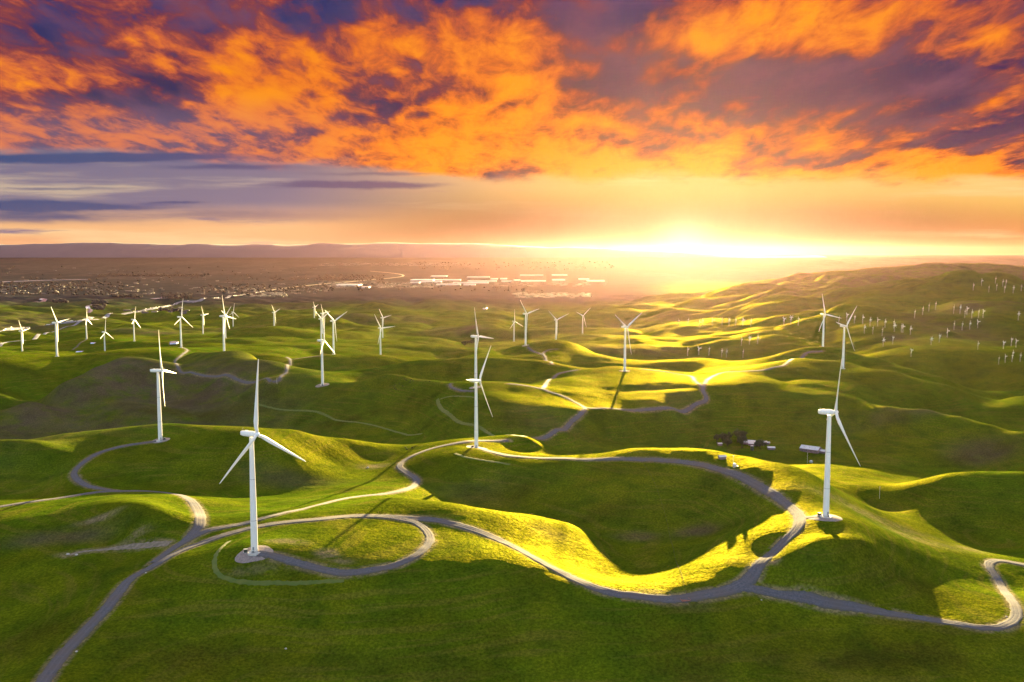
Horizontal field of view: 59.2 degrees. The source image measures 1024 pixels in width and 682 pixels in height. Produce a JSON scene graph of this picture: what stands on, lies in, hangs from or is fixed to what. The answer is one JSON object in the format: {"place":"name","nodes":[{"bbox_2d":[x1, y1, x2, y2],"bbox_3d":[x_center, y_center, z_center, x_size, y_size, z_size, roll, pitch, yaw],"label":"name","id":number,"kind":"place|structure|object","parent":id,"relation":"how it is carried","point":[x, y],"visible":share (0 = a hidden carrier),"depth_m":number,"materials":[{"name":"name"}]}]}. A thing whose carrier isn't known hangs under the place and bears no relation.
{"place":"outdoors","nodes":[
{"label":"outdoors","id":0,"kind":"place"},
{"bbox_2d":[3,279,87,281],"bbox_3d":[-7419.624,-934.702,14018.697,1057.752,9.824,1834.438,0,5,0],"label":"canal","id":1,"kind":"structure","parent":0,"point":[46,280],"depth_m":14233.22,"materials":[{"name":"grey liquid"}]},
{"bbox_2d":[0,319,98,345],"bbox_3d":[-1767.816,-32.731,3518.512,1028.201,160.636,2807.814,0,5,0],"label":"road","id":2,"kind":"structure","parent":0,"point":[36,336],"depth_m":4309.61,"materials":[{"name":"grey asphalt"}]},
{"bbox_2d":[85,304,92,312],"bbox_3d":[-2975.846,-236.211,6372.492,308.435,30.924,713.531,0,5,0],"label":"canal","id":3,"kind":"structure","parent":0,"point":[90,310],"depth_m":6156.70,"materials":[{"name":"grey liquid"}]},
{"bbox_2d":[0,490,206,541],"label":"road","id":4,"kind":"structure","parent":0,"point":[200,522],"depth_m":775.49,"materials":[{"name":"grey asphalt"}]},
{"bbox_2d":[70,440,155,491],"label":"road","id":5,"kind":"structure","parent":0,"point":[75,477],"depth_m":933.28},
{"bbox_2d":[70,541,171,554],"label":"dirt track","id":6,"kind":"structure","parent":0,"point":[146,545],"depth_m":673.60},
{"bbox_2d":[0,292,255,331],"bbox_3d":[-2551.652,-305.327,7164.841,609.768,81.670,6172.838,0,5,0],"label":"highway","id":7,"kind":"structure","parent":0,"point":[90,318],"depth_m":6044.21,"materials":[{"name":"grey asphalt"}]},
{"bbox_2d":[173,348,271,383],"bbox_3d":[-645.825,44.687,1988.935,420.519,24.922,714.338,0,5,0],"label":"road","id":8,"kind":"structure","parent":0,"point":[216,376],"depth_m":1773.63,"materials":[{"name":"grey asphalt"}]},
{"bbox_2d":[212,541,343,585],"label":"grass track","id":9,"kind":"structure","parent":0,"point":[217,572],"depth_m":582.81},
{"bbox_2d":[272,357,291,382],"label":"road","id":10,"kind":"structure","parent":0,"point":[284,373],"depth_m":1701.46,"materials":[{"name":"grey asphalt"}]},
{"bbox_2d":[150,439,508,562],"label":"road","id":11,"kind":"structure","parent":0,"point":[414,477],"depth_m":799.96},
{"bbox_2d":[263,271,404,291],"bbox_3d":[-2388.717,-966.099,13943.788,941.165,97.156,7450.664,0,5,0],"label":"road","id":12,"kind":"structure","parent":0,"point":[352,281],"depth_m":14206.62,"materials":[{"name":"grey asphalt"}]},
{"bbox_2d":[254,402,421,435],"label":"grass track","id":13,"kind":"structure","parent":0,"point":[318,412],"depth_m":1506.94,"materials":[{"name":"green plant"}]},
{"bbox_2d":[256,515,434,576],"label":"road","id":14,"kind":"structure","parent":0,"point":[419,552],"depth_m":599.61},
{"bbox_2d":[0,242,823,257],"bbox_3d":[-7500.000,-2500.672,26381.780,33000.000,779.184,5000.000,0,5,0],"label":"mountains","id":15,"kind":"structure","parent":0,"point":[315,250],"depth_m":25026.16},
{"bbox_2d":[36,449,806,681],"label":"road","id":16,"kind":"structure","parent":0,"point":[751,575],"depth_m":635.15,"materials":[{"name":"grey asphalt"}]},
{"bbox_2d":[441,395,474,398],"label":"grass track","id":17,"kind":"structure","parent":0,"point":[458,396],"depth_m":1395.13,"materials":[{"name":"green plant"}]},
{"bbox_2d":[448,383,473,391],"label":"road","id":18,"kind":"structure","parent":0,"point":[452,387],"depth_m":1426.24,"materials":[{"name":"grey asphalt"}]},
{"bbox_2d":[454,453,509,464],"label":"grass track","id":19,"kind":"structure","parent":0,"point":[481,459],"depth_m":979.94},
{"bbox_2d":[436,398,533,438],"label":"grass track","id":20,"kind":"structure","parent":0,"point":[446,412],"depth_m":1313.30,"materials":[{"name":"green plant"}]},
{"bbox_2d":[0,255,1023,681],"bbox_3d":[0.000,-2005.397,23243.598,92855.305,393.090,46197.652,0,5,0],"label":"terrain","id":21,"kind":"structure","parent":0,"point":[926,495],"depth_m":951.63,"materials":[{"name":"green plant"}]},
{"bbox_2d":[19,323,29,350],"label":"wind turbine","id":22,"kind":"object","parent":21,"relation":"on","point":[21,337],"visible":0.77,"depth_m":3164.40,"materials":[{"name":"metal"}]},
{"bbox_2d":[51,307,67,356],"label":"wind turbine","id":23,"kind":"object","parent":21,"relation":"on","point":[56,331],"visible":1,"depth_m":2150.43,"materials":[{"name":"metal"}]},
{"bbox_2d":[101,321,110,350],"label":"wind turbine","id":24,"kind":"object","parent":21,"relation":"on","point":[104,336],"visible":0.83,"depth_m":3181.47,"materials":[{"name":"metal"}]},
{"bbox_2d":[131,308,137,340],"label":"wind turbine","id":25,"kind":"object","parent":21,"relation":"on","point":[133,326],"visible":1,"depth_m":3345.99,"materials":[{"name":"metal"}]},
{"bbox_2d":[153,438,169,442],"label":"gravel pad","id":26,"kind":"object","parent":21,"relation":"on","point":[166,439],"visible":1,"depth_m":1025.37,"materials":[{"name":"grey gravel"}]},
{"bbox_2d":[150,342,175,441],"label":"wind turbine","id":27,"kind":"object","parent":26,"relation":"on","point":[160,438],"visible":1,"depth_m":1020.93,"materials":[{"name":"metal"}]},
{"bbox_2d":[201,310,205,333],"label":"wind turbine","id":28,"kind":"object","parent":21,"relation":"on","point":[202,322],"visible":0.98,"depth_m":3854.87,"materials":[{"name":"metal"}]},
{"bbox_2d":[221,307,230,337],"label":"wind turbine","id":29,"kind":"object","parent":21,"relation":"on","point":[225,322],"visible":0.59,"depth_m":3195.60,"materials":[{"name":"metal"}]},
{"bbox_2d":[235,545,272,562],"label":"gravel pad","id":30,"kind":"object","parent":21,"relation":"on","point":[241,557],"visible":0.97,"depth_m":602.64,"materials":[{"name":"grey gravel"}]},
{"bbox_2d":[219,359,305,555],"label":"wind turbine","id":31,"kind":"object","parent":30,"relation":"on","point":[252,436],"visible":1,"depth_m":599.16,"materials":[{"name":"white paint"}]},
{"bbox_2d":[0,263,604,313],"bbox_3d":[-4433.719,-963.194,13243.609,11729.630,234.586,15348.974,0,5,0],"label":"distant town","id":32,"kind":"object","parent":21,"relation":"on","point":[273,294],"visible":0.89,"depth_m":11117.44},
{"bbox_2d":[0,261,612,311],"bbox_3d":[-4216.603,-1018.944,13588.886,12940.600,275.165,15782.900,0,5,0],"label":"distant trees","id":33,"kind":"object","parent":21,"relation":"on","point":[95,303],"visible":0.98,"depth_m":11401.02,"materials":[{"name":"green plant"}]},
{"bbox_2d":[316,311,329,338],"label":"wind turbine","id":34,"kind":"object","parent":21,"relation":"on","point":[320,318],"visible":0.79,"depth_m":2909.43,"materials":[{"name":"metal"}]},
{"bbox_2d":[320,306,327,333],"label":"wind turbine","id":35,"kind":"object","parent":21,"relation":"on","point":[323,318],"visible":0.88,"depth_m":3558.63,"materials":[{"name":"metal"}]},
{"bbox_2d":[326,312,345,354],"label":"wind turbine","id":36,"kind":"object","parent":21,"relation":"on","point":[333,320],"visible":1,"depth_m":2162.78,"materials":[{"name":"metal"}]},
{"bbox_2d":[336,284,361,285],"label":"warehouse","id":37,"kind":"structure","parent":21,"relation":"on","point":[348,284],"depth_m":12087.93,"materials":[{"name":"white"}]},
{"bbox_2d":[374,314,393,354],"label":"wind turbine","id":38,"kind":"object","parent":21,"relation":"on","point":[380,328],"visible":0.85,"depth_m":2595.16,"materials":[{"name":"metal"}]},
{"bbox_2d":[379,309,390,337],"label":"wind turbine","id":39,"kind":"object","parent":21,"relation":"on","point":[382,323],"visible":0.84,"depth_m":3543.85,"materials":[{"name":"metal"}]},
{"bbox_2d":[410,279,434,280],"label":"warehouse","id":40,"kind":"structure","parent":21,"relation":"on","point":[422,279],"depth_m":14215.18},
{"bbox_2d":[435,279,460,280],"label":"warehouse","id":41,"kind":"structure","parent":21,"relation":"on","point":[448,280],"depth_m":14180.63,"materials":[{"name":"white"}]},
{"bbox_2d":[453,282,488,283],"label":"warehouse","id":42,"kind":"structure","parent":21,"relation":"on","point":[471,282],"depth_m":12970.49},
{"bbox_2d":[468,280,496,281],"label":"warehouse","id":43,"kind":"structure","parent":21,"relation":"on","point":[482,280],"depth_m":13663.45,"materials":[{"name":"white"}]},
{"bbox_2d":[511,311,521,340],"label":"wind turbine","id":44,"kind":"object","parent":21,"relation":"on","point":[511,326],"visible":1,"depth_m":3656.81,"materials":[{"name":"metal"}]},
{"bbox_2d":[521,280,545,281],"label":"warehouse","id":45,"kind":"structure","parent":21,"relation":"on","point":[533,280],"depth_m":13689.41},
{"bbox_2d":[548,310,566,339],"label":"wind turbine","id":46,"kind":"object","parent":21,"relation":"on","point":[556,326],"visible":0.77,"depth_m":2820.41,"materials":[{"name":"metal"}]},
{"bbox_2d":[551,274,566,275],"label":"warehouse","id":47,"kind":"structure","parent":21,"relation":"on","point":[559,274],"depth_m":16272.94,"materials":[{"name":"white"}]},
{"bbox_2d":[577,312,585,333],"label":"wind turbine","id":48,"kind":"object","parent":21,"relation":"on","point":[582,321],"visible":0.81,"depth_m":3774.23,"materials":[{"name":"metal"}]},
{"bbox_2d":[587,280,604,281],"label":"warehouse","id":49,"kind":"structure","parent":21,"relation":"on","point":[596,280],"depth_m":13773.31,"materials":[{"name":"white"}]},
{"bbox_2d":[718,455,726,459],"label":"pump house","id":50,"kind":"structure","parent":21,"relation":"on","point":[720,457],"depth_m":882.85,"materials":[{"name":"white metal"}]},
{"bbox_2d":[723,438,732,445],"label":"oak tree","id":51,"kind":"object","parent":21,"relation":"on","point":[727,441],"visible":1,"depth_m":1299.25,"materials":[{"name":"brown plant"}]},
{"bbox_2d":[731,428,744,442],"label":"oak tree","id":52,"kind":"object","parent":21,"relation":"on","point":[737,433],"visible":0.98,"depth_m":1321.05,"materials":[{"name":"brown plant"}]},
{"bbox_2d":[737,435,747,447],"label":"oak tree","id":53,"kind":"object","parent":21,"relation":"on","point":[742,439],"visible":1,"depth_m":1293.99,"materials":[{"name":"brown plant"}]},
{"bbox_2d":[754,439,765,445],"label":"oak tree","id":54,"kind":"object","parent":21,"relation":"on","point":[761,442],"visible":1,"depth_m":1287.99,"materials":[{"name":"green plant"}]},
{"bbox_2d":[767,446,774,449],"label":"farm shed","id":55,"kind":"structure","parent":21,"relation":"on","point":[770,447],"depth_m":1285.67,"materials":[{"name":"white metal"}]},
{"bbox_2d":[800,444,821,453],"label":"barn","id":56,"kind":"structure","parent":21,"relation":"on","point":[810,449],"depth_m":1277.24,"materials":[{"name":"metal"}]},
{"bbox_2d":[808,514,841,520],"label":"gravel pad","id":57,"kind":"object","parent":21,"relation":"on","point":[835,518],"visible":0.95,"depth_m":682.60,"materials":[{"name":"grey gravel"}]},
{"bbox_2d":[818,354,859,517],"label":"wind turbine","id":58,"kind":"object","parent":57,"relation":"on","point":[829,413],"visible":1,"depth_m":679.98,"materials":[{"name":"metal"}]},
{"bbox_2d":[836,306,856,368],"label":"wind turbine","id":59,"kind":"object","parent":21,"relation":"on","point":[843,346],"visible":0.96,"depth_m":1694.33,"materials":[{"name":"metal"}]},
{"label":"gravel pad","id":60,"kind":"structure","parent":21,"relation":"on","visible":0},
{"bbox_2d":[466,347,492,447],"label":"wind turbine","id":61,"kind":"object","parent":60,"relation":"on","point":[476,418],"visible":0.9,"depth_m":1063.88,"materials":[{"name":"metal"}]},
{"bbox_2d":[0,0,1023,254],"label":"sky","id":62,"kind":"structure","parent":0,"point":[721,127],"materials":[{"name":"orange"}]},
{"bbox_2d":[527,347,552,363],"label":"road","id":63,"kind":"structure","parent":0,"point":[530,349],"depth_m":2152.01,"materials":[{"name":"grey asphalt"}]},
{"bbox_2d":[508,383,586,439],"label":"road","id":64,"kind":"structure","parent":0,"point":[572,420],"depth_m":1289.24,"materials":[{"name":"grey asphalt"}]},
{"bbox_2d":[541,370,576,388],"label":"road","id":65,"kind":"structure","parent":0,"point":[545,385],"depth_m":1586.56,"materials":[{"name":"grey asphalt"}]},
{"bbox_2d":[643,369,705,388],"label":"road","id":66,"kind":"structure","parent":0,"point":[696,381],"depth_m":1595.91,"materials":[{"name":"grey asphalt"}]},
{"bbox_2d":[584,351,822,412],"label":"road","id":67,"kind":"structure","parent":0,"point":[691,407],"depth_m":1419.64,"materials":[{"name":"grey asphalt"}]},
{"bbox_2d":[735,559,1023,630],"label":"road","id":68,"kind":"structure","parent":0,"point":[832,603],"depth_m":598.98,"materials":[{"name":"grey asphalt"}]},
{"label":"gravel pad","id":69,"kind":"structure","parent":0,"visible":0},
{"bbox_2d":[317,318,333,385],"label":"wind turbine","id":70,"kind":"object","parent":69,"relation":"on","point":[322,341],"visible":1,"depth_m":1622.30,"materials":[{"name":"metal"}]},
{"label":"gravel pad","id":71,"kind":"structure","parent":0,"visible":0},
{"bbox_2d":[471,307,493,387],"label":"wind turbine","id":72,"kind":"object","parent":71,"relation":"on","point":[476,346],"visible":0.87,"depth_m":1414.16,"materials":[{"name":"metal"}]},
{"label":"gravel pad","id":73,"kind":"structure","parent":0,"visible":0},
{"bbox_2d":[616,313,640,370],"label":"wind turbine","id":74,"kind":"object","parent":73,"relation":"on","point":[625,327],"visible":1,"depth_m":1642.57,"materials":[{"name":"metal"}]},
{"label":"gravel pad","id":75,"kind":"structure","parent":0,"visible":0},
{"bbox_2d":[819,295,839,346],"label":"wind turbine","id":76,"kind":"object","parent":75,"relation":"on","point":[825,314],"visible":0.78,"depth_m":2040.66,"materials":[{"name":"metal"}]},
{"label":"gravel pad","id":77,"kind":"structure","parent":0,"visible":0},
{"bbox_2d":[219,297,234,350],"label":"wind turbine","id":78,"kind":"object","parent":77,"relation":"on","point":[223,318],"visible":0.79,"depth_m":1978.40,"materials":[{"name":"metal"}]},
{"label":"gravel pad","id":79,"kind":"structure","parent":0,"visible":0},
{"bbox_2d":[175,302,190,347],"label":"wind turbine","id":80,"kind":"object","parent":79,"relation":"on","point":[180,317],"visible":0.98,"depth_m":2368.59,"materials":[{"name":"metal"}]},
{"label":"gravel pad","id":81,"kind":"structure","parent":0,"visible":0},
{"bbox_2d":[520,300,537,345],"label":"wind turbine","id":82,"kind":"object","parent":81,"relation":"on","point":[526,313],"visible":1,"depth_m":2290.38,"materials":[{"name":"metal"}]}
]}

